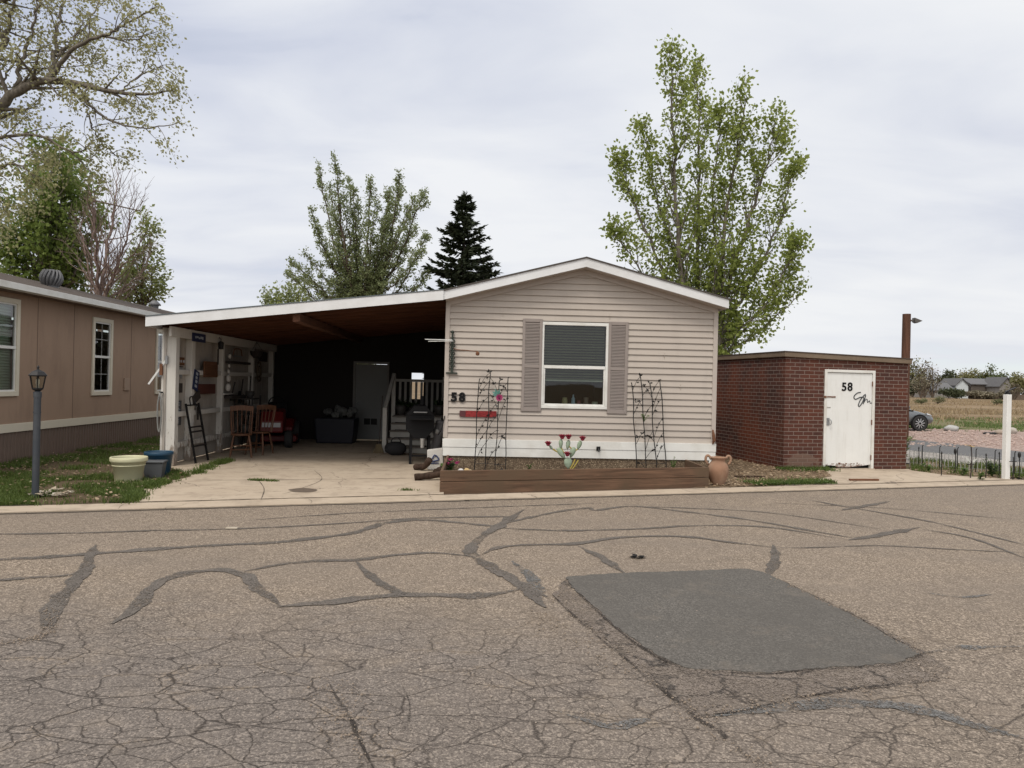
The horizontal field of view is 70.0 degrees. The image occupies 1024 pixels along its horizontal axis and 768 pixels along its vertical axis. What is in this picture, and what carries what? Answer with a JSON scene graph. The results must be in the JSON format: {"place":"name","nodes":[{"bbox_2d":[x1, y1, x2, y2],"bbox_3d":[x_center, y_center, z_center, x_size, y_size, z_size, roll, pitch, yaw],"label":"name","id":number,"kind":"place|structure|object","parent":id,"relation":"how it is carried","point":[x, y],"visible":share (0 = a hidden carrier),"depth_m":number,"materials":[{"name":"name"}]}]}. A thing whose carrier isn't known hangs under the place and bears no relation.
{"place":"outdoors","nodes":[
{"label":"outdoors","id":0,"kind":"place"},
{"bbox_2d":[0,435,245,505],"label":"lawn","id":1,"kind":"structure","parent":0,"point":[51,466],"depth_m":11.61,"materials":[{"name":"green plant"}]},
{"bbox_2d":[28,365,47,497],"bbox_3d":[-6.076,0.665,9.345,0.236,1.795,0.204,1,0,0],"label":"post lamp","id":2,"kind":"object","parent":1,"relation":"on","point":[37,392],"visible":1,"depth_m":9.31,"materials":[{"name":"metal"}]},
{"bbox_2d":[0,269,174,462],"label":"neighbour home","id":3,"kind":"object","parent":1,"relation":"on","point":[98,389],"visible":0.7,"depth_m":14.98,"materials":[{"name":"tan painted siding"},{"name":"white trim"},{"name":"glass"}]},
{"bbox_2d":[0,296,20,396],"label":"window","id":4,"kind":"structure","parent":3,"relation":"in","point":[6,303],"depth_m":12.96,"materials":[{"name":"white plastic"}]},
{"bbox_2d":[91,317,113,395],"bbox_3d":[-9.189,-0.580,15.954,0.535,2.274,1.443,1,0,-2],"label":"window","id":5,"kind":"structure","parent":3,"relation":"in","point":[95,320],"depth_m":16.07,"materials":[{"name":"white plastic"}]},
{"bbox_2d":[154,329,162,393],"bbox_3d":[-9.312,-0.558,18.901,0.535,2.264,1.263,1,0,-2],"label":"window","id":6,"kind":"structure","parent":3,"relation":"in","point":[158,331],"depth_m":18.61,"materials":[{"name":"white plastic"}]},
{"bbox_2d":[0,438,181,502],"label":"fallen leaves","id":7,"kind":"object","parent":1,"relation":"on","point":[96,498],"visible":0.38,"depth_m":10.96,"materials":[{"name":"brown plant"}]},
{"bbox_2d":[109,455,147,483],"bbox_3d":[-5.706,1.283,10.885,0.514,0.375,0.514,1,0,0],"label":"flower pot","id":8,"kind":"object","parent":1,"relation":"on","point":[128,467],"visible":0.9,"depth_m":10.72,"materials":[{"name":"beige plastic"}]},
{"bbox_2d":[27,457,235,505],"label":"edge grass","id":9,"kind":"structure","parent":1,"relation":"on","point":[134,495],"depth_m":10.37,"materials":[{"name":"green plant"}]},
{"bbox_2d":[144,460,167,477],"bbox_3d":[-5.586,1.341,11.433,0.330,0.265,0.270,1,0,-12],"label":"storage box","id":10,"kind":"object","parent":1,"relation":"on","point":[155,468],"visible":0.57,"depth_m":11.33,"materials":[{"name":"grey plastic"}]},
{"bbox_2d":[144,450,173,474],"bbox_3d":[-5.699,1.286,11.794,0.439,0.370,0.439,1,0,0],"label":"flower pot","id":11,"kind":"object","parent":1,"relation":"on","point":[160,455],"visible":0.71,"depth_m":11.71,"materials":[{"name":"blue plastic"}]},
{"bbox_2d":[127,439,443,502],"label":"driveway slab","id":12,"kind":"structure","parent":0,"point":[358,468],"depth_m":12.05,"materials":[{"name":"concrete"}]},
{"bbox_2d":[185,396,208,462],"bbox_3d":[-5.856,0.849,13.596,0.289,1.220,0.598,1,0,-2],"label":"step ladder","id":13,"kind":"object","parent":12,"relation":"on","point":[191,432],"visible":1,"depth_m":13.54,"materials":[{"name":"black metal"}]},
{"bbox_2d":[229,405,253,457],"bbox_3d":[-5.389,0.958,14.561,0.455,1.022,0.500,1,0,-20],"label":"wooden chair","id":14,"kind":"object","parent":12,"relation":"on","point":[241,408],"visible":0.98,"depth_m":14.66,"materials":[{"name":"brown wood"}]},
{"bbox_2d":[233,394,260,448],"bbox_3d":[-5.908,0.855,16.306,0.405,1.200,0.605,1,0,-2],"label":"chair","id":15,"kind":"object","parent":12,"relation":"on","point":[252,398],"visible":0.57,"depth_m":16.06,"materials":[{"name":"black metal"}]},
{"bbox_2d":[245,405,275,454],"bbox_3d":[-5.239,0.962,15.245,0.455,1.022,0.500,1,0,12],"label":"wooden chair","id":16,"kind":"object","parent":12,"relation":"on","point":[266,407],"visible":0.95,"depth_m":15.37,"materials":[{"name":"brown wood"}]},
{"bbox_2d":[252,396,299,447],"bbox_3d":[-5.599,0.886,17.314,1.020,1.153,1.912,1,0,-12],"label":"riding mower","id":17,"kind":"object","parent":12,"relation":"on","point":[289,426],"visible":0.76,"depth_m":16.84,"materials":[{"name":"red paint"}]},
{"bbox_2d":[145,289,445,465],"bbox_3d":[-3.856,-0.089,16.049,5.045,3.183,7.185,1,0,-2],"label":"carport","id":18,"kind":"object","parent":12,"relation":"on","point":[327,353],"visible":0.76,"depth_m":16.48,"materials":[{"name":"wood"}]},
{"bbox_2d":[156,364,162,431],"bbox_3d":[-6.141,0.261,12.761,0.099,1.200,0.064,1,0,-2],"label":"hose coil","id":19,"kind":"object","parent":18,"relation":"hanging from","point":[159,395],"visible":1,"depth_m":12.74,"materials":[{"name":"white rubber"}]},
{"bbox_2d":[192,369,199,391],"bbox_3d":[-5.971,-0.052,13.820,0.016,0.426,0.334,1,0,-2],"label":"pennant sign","id":20,"kind":"object","parent":18,"relation":"attached to","point":[195,380],"visible":1,"depth_m":13.79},
{"bbox_2d":[192,332,205,342],"bbox_3d":[-5.908,-0.857,13.806,0.019,0.158,0.643,1,0,-2],"label":"navy sign","id":21,"kind":"object","parent":18,"relation":"attached to","point":[196,337],"visible":1,"depth_m":13.77,"materials":[{"name":"blue metal"}]},
{"bbox_2d":[196,384,215,393],"bbox_3d":[-6.024,0.114,14.407,0.031,0.197,0.921,1,0,-2],"label":"wood plank","id":22,"kind":"object","parent":18,"relation":"attached to","point":[206,388],"visible":1,"depth_m":14.41,"materials":[{"name":"brown wood"}]},
{"bbox_2d":[203,361,217,376],"bbox_3d":[-6.025,-0.276,14.621,0.030,0.312,0.712,1,0,-2],"label":"wood plaque","id":23,"kind":"object","parent":18,"relation":"attached to","point":[210,369],"visible":1,"depth_m":14.56,"materials":[{"name":"brown wood"}]},
{"bbox_2d":[222,353,232,394],"bbox_3d":[-6.025,-0.207,15.522,0.131,0.890,0.500,1,0,-2],"label":"hanging ornament","id":24,"kind":"object","parent":18,"relation":"hanging from","point":[228,385],"visible":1,"depth_m":15.47,"materials":[{"name":"black metal"}]},
{"bbox_2d":[250,342,262,357],"bbox_3d":[-5.997,-0.777,17.164,0.300,0.382,0.293,1,0,-2],"label":"hanging basket","id":25,"kind":"object","parent":18,"relation":"hanging from","point":[256,354],"visible":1,"depth_m":17.07,"materials":[{"name":"black metal"}]},
{"bbox_2d":[355,364,386,439],"bbox_3d":[-3.721,0.495,19.247,0.815,1.982,0.108,1,0,-2],"label":"door","id":26,"kind":"structure","parent":18,"relation":"in","point":[371,379],"depth_m":19.26,"materials":[{"name":"grey metal"}]},
{"bbox_2d":[288,488,316,491],"bbox_3d":[-2.965,1.520,10.388,0.419,0.001,0.370,1,0,33],"label":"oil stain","id":27,"kind":"object","parent":12,"relation":"on","point":[302,490],"visible":1,"depth_m":10.38,"materials":[{"name":"grey concrete"}]},
{"bbox_2d":[248,477,419,490],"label":"joint weeds","id":28,"kind":"object","parent":12,"relation":"on","point":[274,480],"visible":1,"depth_m":11.22,"materials":[{"name":"green plant"}]},
{"bbox_2d":[314,405,358,443],"bbox_3d":[-4.394,1.018,18.372,0.999,0.943,0.676,1,0,-2],"label":"storage bin","id":29,"kind":"object","parent":12,"relation":"on","point":[337,427],"visible":1,"depth_m":18.06,"materials":[{"name":"black plastic"}]},
{"bbox_2d":[373,396,383,452],"bbox_3d":[-2.893,0.898,15.946,0.240,1.251,0.122,1,0,-2],"label":"broom","id":30,"kind":"object","parent":12,"relation":"on","point":[378,448],"visible":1,"depth_m":15.90,"materials":[{"name":"wicker"}]},
{"bbox_2d":[385,437,406,454],"bbox_3d":[-2.480,1.345,15.592,0.473,0.397,0.328,1,0,-2],"label":"tool bag","id":31,"kind":"object","parent":12,"relation":"on","point":[395,448],"visible":1,"depth_m":15.48,"materials":[{"name":"black fabric"}]},
{"bbox_2d":[382,373,443,453],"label":"porch steps","id":32,"kind":"structure","parent":12,"relation":"on","point":[402,432],"depth_m":17.07,"materials":[{"name":"grey wood"}]},
{"bbox_2d":[396,396,408,414],"bbox_3d":[-2.701,0.519,17.692,0.480,0.468,0.437,1,0,-18],"label":"porch pot","id":33,"kind":"object","parent":32,"relation":"on","point":[401,407],"visible":0.98,"depth_m":17.59,"materials":[{"name":"black"}]},
{"bbox_2d":[434,397,443,414],"bbox_3d":[-1.705,0.535,17.829,0.442,0.480,0.493,1,0,-13],"label":"porch pot","id":34,"kind":"object","parent":32,"relation":"on","point":[438,408],"visible":0.86,"depth_m":17.72,"materials":[{"name":"black"}]},
{"bbox_2d":[406,396,434,463],"bbox_3d":[-1.802,0.899,14.260,0.539,1.300,1.020,1,0,-8],"label":"barrel barbecue","id":35,"kind":"object","parent":12,"relation":"on","point":[420,421],"visible":0.98,"depth_m":13.92,"materials":[{"name":"grey metal"}]},
{"bbox_2d":[413,457,432,469],"bbox_3d":[-1.575,1.432,12.989,0.385,0.254,0.118,1,0,31],"label":"log","id":36,"kind":"object","parent":12,"relation":"on","point":[426,463],"visible":1,"depth_m":12.94,"materials":[{"name":"brown wood"}]},
{"bbox_2d":[414,471,439,480],"bbox_3d":[-1.311,1.483,11.767,0.520,0.164,0.118,1,0,-16],"label":"log","id":37,"kind":"object","parent":12,"relation":"on","point":[426,475],"visible":0.79,"depth_m":11.71,"materials":[{"name":"brown wood"}]},
{"bbox_2d":[427,448,443,469],"bbox_3d":[-1.378,1.359,13.164,0.308,0.397,0.168,1,0,-2],"label":"paper sack","id":38,"kind":"object","parent":12,"relation":"on","point":[436,455],"visible":0.81,"depth_m":13.12,"materials":[{"name":"white paper"}]},
{"bbox_2d":[431,420,442,448],"bbox_3d":[-1.445,1.144,14.297,0.386,0.852,0.277,1,0,-2],"label":"grey tarp roll","id":39,"kind":"object","parent":12,"relation":"on","point":[436,441],"visible":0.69,"depth_m":14.20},
{"bbox_2d":[0,485,1023,767],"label":"road","id":40,"kind":"structure","parent":0,"point":[90,673],"depth_m":4.59,"materials":[{"name":"grey asphalt"}]},
{"bbox_2d":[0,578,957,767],"bbox_3d":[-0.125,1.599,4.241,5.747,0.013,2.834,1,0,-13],"label":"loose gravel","id":41,"kind":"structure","parent":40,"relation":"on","point":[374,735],"depth_m":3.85,"materials":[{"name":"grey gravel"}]},
{"bbox_2d":[6,581,957,767],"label":"road cracks","id":42,"kind":"object","parent":40,"relation":"on","point":[367,755],"visible":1,"depth_m":3.92,"materials":[{"name":"black asphalt"}]},
{"bbox_2d":[0,500,1023,628],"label":"crack sealant","id":43,"kind":"object","parent":40,"relation":"on","point":[252,578],"visible":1,"depth_m":6.52,"materials":[{"name":"grey asphalt"}]},
{"bbox_2d":[0,480,1023,512],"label":"concrete gutter","id":44,"kind":"object","parent":40,"relation":"on","point":[159,505],"visible":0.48,"depth_m":10.11,"materials":[{"name":"beige concrete"}]},
{"bbox_2d":[28,470,1017,508],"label":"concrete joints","id":45,"kind":"object","parent":44,"relation":"on","point":[465,493],"visible":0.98,"depth_m":10.79,"materials":[{"name":"grey concrete"}]},
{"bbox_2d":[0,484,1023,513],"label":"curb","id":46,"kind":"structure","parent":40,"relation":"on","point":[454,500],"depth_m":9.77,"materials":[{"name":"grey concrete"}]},
{"bbox_2d":[14,522,1021,765],"bbox_3d":[0.249,1.613,5.942,10.912,0.012,6.851,1,0,0],"label":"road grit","id":47,"kind":"object","parent":40,"relation":"on","point":[420,669],"visible":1,"depth_m":3.95,"materials":[{"name":"stone"}]},
{"bbox_2d":[566,568,918,672],"bbox_3d":[1.526,1.643,5.285,1.828,0.006,2.205,1,0,-13],"label":"asphalt patch","id":48,"kind":"object","parent":40,"relation":"on","point":[746,620],"visible":1,"depth_m":5.01,"materials":[{"name":"grey asphalt"}]},
{"bbox_2d":[553,580,950,717],"bbox_3d":[1.492,1.643,5.050,2.066,0.001,2.602,1,0,-14],"label":"slumped patch","id":49,"kind":"object","parent":40,"relation":"on","point":[649,660],"visible":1,"depth_m":4.10,"materials":[{"name":"grey asphalt"}]},
{"bbox_2d":[512,561,1023,738],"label":"old sealant","id":50,"kind":"object","parent":40,"relation":"on","point":[880,704],"visible":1,"depth_m":3.71,"materials":[{"name":"grey asphalt"}]},
{"bbox_2d":[0,0,1023,394],"label":"sky","id":51,"kind":"structure","parent":0,"point":[909,114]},
{"bbox_2d":[357,382,1023,487],"bbox_3d":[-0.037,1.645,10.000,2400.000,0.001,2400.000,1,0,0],"label":"ground","id":52,"kind":"structure","parent":0,"point":[972,406],"depth_m":83.58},
{"bbox_2d":[0,122,121,293],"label":"green tree","id":53,"kind":"object","parent":52,"relation":"on","point":[42,243],"visible":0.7,"depth_m":29.21,"materials":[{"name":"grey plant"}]},
{"bbox_2d":[0,0,198,254],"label":"cottonwood tree","id":54,"kind":"object","parent":52,"relation":"on","point":[19,87],"visible":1,"depth_m":17.24,"materials":[{"name":"green plant"}]},
{"bbox_2d":[54,157,164,331],"bbox_3d":[-15.176,-3.905,28.004,3.600,10.540,4.627,1,0,-41],"label":"bare tree","id":55,"kind":"object","parent":52,"relation":"on","point":[99,289],"visible":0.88,"depth_m":27.87,"materials":[{"name":"brown plant"}]},
{"bbox_2d":[88,198,140,292],"bbox_3d":[-15.306,-3.055,28.043,3.700,8.615,0.151,1,0,33],"label":"aerial mast","id":56,"kind":"object","parent":52,"relation":"on","point":[92,227],"visible":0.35,"depth_m":28.97,"materials":[{"name":"grey metal"}]},
{"bbox_2d":[107,201,174,306],"bbox_3d":[-17.492,-3.442,34.086,5.009,9.513,2.557,1,0,34],"label":"young tree","id":57,"kind":"object","parent":52,"relation":"on","point":[143,297],"visible":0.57,"depth_m":33.39,"materials":[{"name":"brown plant"}]},
{"bbox_2d":[257,284,276,304],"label":"distant tree","id":58,"kind":"object","parent":52,"relation":"on","point":[267,296],"visible":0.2,"depth_m":74.80,"materials":[{"name":"green plant"}]},
{"bbox_2d":[268,280,293,303],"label":"distant tree","id":59,"kind":"object","parent":52,"relation":"on","point":[280,299],"visible":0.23,"depth_m":74.69,"materials":[{"name":"green plant"}]},
{"bbox_2d":[276,280,302,302],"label":"distant tree","id":60,"kind":"object","parent":52,"relation":"on","point":[285,288],"visible":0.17,"depth_m":74.69,"materials":[{"name":"green plant"}]},
{"bbox_2d":[288,282,311,301],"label":"distant tree","id":61,"kind":"object","parent":52,"relation":"on","point":[299,297],"visible":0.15,"depth_m":74.73,"materials":[{"name":"green plant"}]},
{"bbox_2d":[283,151,432,300],"bbox_3d":[-7.286,-4.675,34.050,7.524,12.451,3.617,1,0,0],"label":"elm tree","id":62,"kind":"object","parent":52,"relation":"on","point":[368,280],"visible":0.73,"depth_m":33.65,"materials":[{"name":"green plant"}]},
{"bbox_2d":[421,191,501,378],"bbox_3d":[-1.996,-3.141,29.930,3.675,9.590,3.768,1,0,0],"label":"spruce tree","id":63,"kind":"object","parent":52,"relation":"on","point":[452,271],"visible":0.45,"depth_m":29.67,"materials":[{"name":"green plant"}]},
{"bbox_2d":[440,455,708,494],"bbox_3d":[0.891,1.477,12.280,4.684,0.348,2.289,1,0,-16],"label":"planter box","id":64,"kind":"object","parent":52,"relation":"on","point":[533,480],"visible":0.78,"depth_m":11.09,"materials":[{"name":"brown wood"}]},
{"bbox_2d":[474,369,508,469],"bbox_3d":[-0.354,0.683,12.742,0.591,1.863,0.127,1,0,-2],"label":"garden trellis","id":65,"kind":"object","parent":64,"relation":"in","point":[497,430],"visible":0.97,"depth_m":12.75,"materials":[{"name":"black metal"}]},
{"bbox_2d":[545,434,585,468],"bbox_3d":[0.909,1.214,12.509,0.747,0.700,0.157,1,0,-2],"label":"cactus sculpture","id":66,"kind":"object","parent":64,"relation":"in","point":[567,460],"visible":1,"depth_m":12.52,"materials":[{"name":"green metal"}]},
{"bbox_2d":[631,373,666,467],"bbox_3d":[2.412,0.712,12.865,0.666,1.788,0.113,1,0,-2],"label":"garden trellis","id":67,"kind":"object","parent":64,"relation":"on","point":[639,401],"visible":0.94,"depth_m":12.87,"materials":[{"name":"black metal"}]},
{"bbox_2d":[438,257,730,477],"bbox_3d":[0.940,-0.267,20.436,5.066,3.877,15.520,1,0,-2],"label":"mobile home","id":68,"kind":"object","parent":52,"relation":"on","point":[548,338],"visible":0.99,"depth_m":12.98,"materials":[{"name":"plastic"}]},
{"bbox_2d":[425,330,478,373],"bbox_3d":[-1.039,-0.547,12.797,0.981,0.763,0.179,1,0,9],"label":"wall bracket","id":69,"kind":"object","parent":68,"relation":"attached to","point":[452,345],"depth_m":12.83,"materials":[{"name":"black metal"}]},
{"bbox_2d":[459,411,496,416],"bbox_3d":[-0.599,0.542,12.885,0.651,0.110,0.022,1,0,-2],"label":"wall plaque","id":70,"kind":"object","parent":68,"relation":"attached to","point":[479,414],"depth_m":12.88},
{"bbox_2d":[541,322,608,409],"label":"window","id":71,"kind":"structure","parent":68,"relation":"in","point":[574,355],"depth_m":13.11,"materials":[{"name":"white plastic"}]},
{"bbox_2d":[599,28,814,354],"bbox_3d":[6.321,-4.849,24.121,7.123,13.431,3.897,1,0,0],"label":"poplar tree","id":72,"kind":"object","parent":52,"relation":"on","point":[731,324],"visible":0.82,"depth_m":23.67,"materials":[{"name":"green plant"}]},
{"bbox_2d":[715,351,912,468],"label":"brick shed","id":73,"kind":"structure","parent":52,"relation":"on","point":[802,409],"depth_m":14.96,"materials":[{"name":"red brick"}]},
{"bbox_2d":[824,373,872,466],"bbox_3d":[6.828,0.755,14.857,1.144,1.921,0.111,1,0,-11],"label":"door","id":74,"kind":"structure","parent":73,"relation":"in","point":[849,395],"depth_m":14.88,"materials":[{"name":"white metal"}]},
{"bbox_2d":[910,355,929,396],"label":"tree","id":75,"kind":"object","parent":52,"relation":"on","point":[913,374],"visible":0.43,"depth_m":234.54,"materials":[{"name":"green plant"}]},
{"bbox_2d":[910,371,933,397],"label":"tree","id":76,"kind":"object","parent":52,"relation":"on","point":[918,385],"visible":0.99,"depth_m":214.94,"materials":[{"name":"brown plant"}]},
{"bbox_2d":[912,358,940,397],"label":"tree","id":77,"kind":"object","parent":52,"relation":"on","point":[925,372],"visible":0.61,"depth_m":234.27,"materials":[{"name":"brown plant"}]},
{"bbox_2d":[927,370,945,397],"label":"tree","id":78,"kind":"object","parent":52,"relation":"on","point":[933,387],"visible":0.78,"depth_m":235.10,"materials":[{"name":"brown plant"}]},
{"bbox_2d":[934,368,957,382],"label":"tree","id":79,"kind":"object","parent":52,"relation":"on","point":[950,374],"visible":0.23,"depth_m":269.72,"materials":[{"name":"green plant"}]},
{"bbox_2d":[938,387,960,398],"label":"hedge bush","id":80,"kind":"object","parent":52,"relation":"on","point":[952,392],"visible":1,"depth_m":221.15,"materials":[{"name":"green plant"}]},
{"bbox_2d":[906,450,1023,466],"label":"grey gravel","id":81,"kind":"structure","parent":52,"relation":"on","point":[962,459],"depth_m":18.29,"materials":[{"name":"grey gravel"}]},
{"bbox_2d":[956,368,992,378],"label":"tree","id":82,"kind":"object","parent":52,"relation":"on","point":[972,375],"visible":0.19,"depth_m":264.57,"materials":[{"name":"green plant"}]},
{"bbox_2d":[963,378,987,397],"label":"house","id":83,"kind":"structure","parent":52,"relation":"on","point":[978,384],"depth_m":247.26,"materials":[{"name":"grey"}]},
{"bbox_2d":[965,390,986,398],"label":"scrub bush","id":84,"kind":"object","parent":52,"relation":"on","point":[976,393],"visible":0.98,"depth_m":224.81,"materials":[{"name":"brown plant"}]},
{"bbox_2d":[975,363,1000,378],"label":"tree","id":85,"kind":"object","parent":52,"relation":"on","point":[991,371],"visible":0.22,"depth_m":261.62,"materials":[{"name":"green plant"}]},
{"bbox_2d":[978,391,1000,398],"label":"scrub bush","id":86,"kind":"object","parent":52,"relation":"on","point":[992,395],"visible":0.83,"depth_m":224.51,"materials":[{"name":"brown plant"}]},
{"bbox_2d":[985,377,1010,392],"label":"house","id":87,"kind":"structure","parent":52,"relation":"on","point":[995,384],"depth_m":243.02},
{"bbox_2d":[1004,370,1023,394],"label":"tree","id":88,"kind":"object","parent":52,"relation":"on","point":[1020,379],"visible":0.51,"depth_m":228.98,"materials":[{"name":"green plant"}]},
{"bbox_2d":[1004,379,1023,399],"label":"tree","id":89,"kind":"object","parent":52,"relation":"on","point":[1015,395],"visible":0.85,"depth_m":219.82,"materials":[{"name":"brown plant"}]},
{"bbox_2d":[693,455,830,487],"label":"bare soil","id":90,"kind":"object","parent":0,"point":[795,472],"visible":0.38,"depth_m":13.83,"materials":[{"name":"soil"}]},
{"bbox_2d":[704,454,731,485],"bbox_3d":[3.386,1.422,12.023,0.344,0.499,0.344,1,0,-43],"label":"terracotta jar","id":91,"kind":"object","parent":90,"relation":"on","point":[718,469],"visible":0.98,"depth_m":11.91,"materials":[{"name":"orange ceramic"}]},
{"bbox_2d":[705,455,830,487],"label":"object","id":92,"kind":"object","parent":90,"relation":"on","point":[744,483],"visible":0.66,"depth_m":13.56,"materials":[{"name":"brown plant"}]},
{"bbox_2d":[733,465,840,485],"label":"weed grass","id":93,"kind":"structure","parent":90,"relation":"on","point":[791,482],"depth_m":12.43,"materials":[{"name":"green plant"}]},
{"bbox_2d":[783,469,1023,485],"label":"concrete apron","id":94,"kind":"object","parent":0,"point":[843,476],"visible":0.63,"depth_m":13.69,"materials":[{"name":"beige concrete"}]},
{"bbox_2d":[914,383,953,397],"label":"house","id":95,"kind":"structure","parent":0,"point":[943,385],"depth_m":244.44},
{"bbox_2d":[939,378,970,397],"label":"house","id":96,"kind":"structure","parent":0,"point":[960,383],"depth_m":245.21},
{"bbox_2d":[906,440,1023,461],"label":"side street","id":97,"kind":"structure","parent":0,"point":[966,449],"depth_m":20.83,"materials":[{"name":"grey asphalt"}]},
{"bbox_2d":[908,427,1023,451],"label":"pink gravel","id":98,"kind":"structure","parent":0,"point":[1017,446],"depth_m":26.65,"materials":[{"name":"gravel"}]},
{"bbox_2d":[901,314,921,440],"bbox_3d":[13.075,-0.087,24.000,0.618,4.367,0.273,1,0,0],"label":"wooden pole","id":99,"kind":"object","parent":98,"relation":"on","point":[906,334],"visible":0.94,"depth_m":23.89,"materials":[{"name":"brown wood"}]},
{"bbox_2d":[909,406,932,430],"bbox_3d":[15.807,1.238,31.560,4.315,1.539,2.166,1,0,-4],"label":"parked car","id":100,"kind":"object","parent":98,"relation":"on","point":[919,421],"visible":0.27,"depth_m":30.77,"materials":[{"name":"silver metal"}]},
{"bbox_2d":[909,398,1023,424],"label":"field grass","id":101,"kind":"structure","parent":0,"point":[963,412],"depth_m":66.80,"materials":[{"name":"plant"}]},
{"bbox_2d":[909,459,1023,477],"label":"flower bed","id":102,"kind":"object","parent":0,"point":[952,473],"visible":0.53,"depth_m":14.80,"materials":[{"name":"soil"}]},
{"bbox_2d":[909,445,1021,474],"bbox_3d":[9.365,1.575,14.916,0.042,0.515,2.336,1,0,-43],"label":"wire border fence","id":103,"kind":"object","parent":102,"relation":"on","point":[957,460],"visible":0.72,"depth_m":15.09,"materials":[{"name":"black metal"}]},
{"bbox_2d":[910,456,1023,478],"bbox_3d":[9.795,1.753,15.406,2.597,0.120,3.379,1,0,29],"label":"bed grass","id":104,"kind":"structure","parent":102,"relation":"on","point":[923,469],"depth_m":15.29,"materials":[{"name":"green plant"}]},
{"bbox_2d":[983,458,1001,476],"bbox_3d":[9.280,1.633,14.160,0.385,0.380,0.309,1,0,-32],"label":"bed plant","id":105,"kind":"object","parent":102,"relation":"on","point":[990,467],"visible":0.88,"depth_m":14.13,"materials":[{"name":"green plant"}]},
{"bbox_2d":[1001,387,1016,478],"bbox_3d":[9.389,0.968,13.810,0.219,1.791,0.100,1,0,-10],"label":"white post","id":106,"kind":"object","parent":102,"relation":"on","point":[1006,432],"visible":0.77,"depth_m":13.76,"materials":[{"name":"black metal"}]},
{"bbox_2d":[909,417,1023,431],"bbox_3d":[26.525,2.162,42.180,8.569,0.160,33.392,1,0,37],"label":"verge grass","id":107,"kind":"structure","parent":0,"point":[991,425],"depth_m":37.59,"materials":[{"name":"green plant"}]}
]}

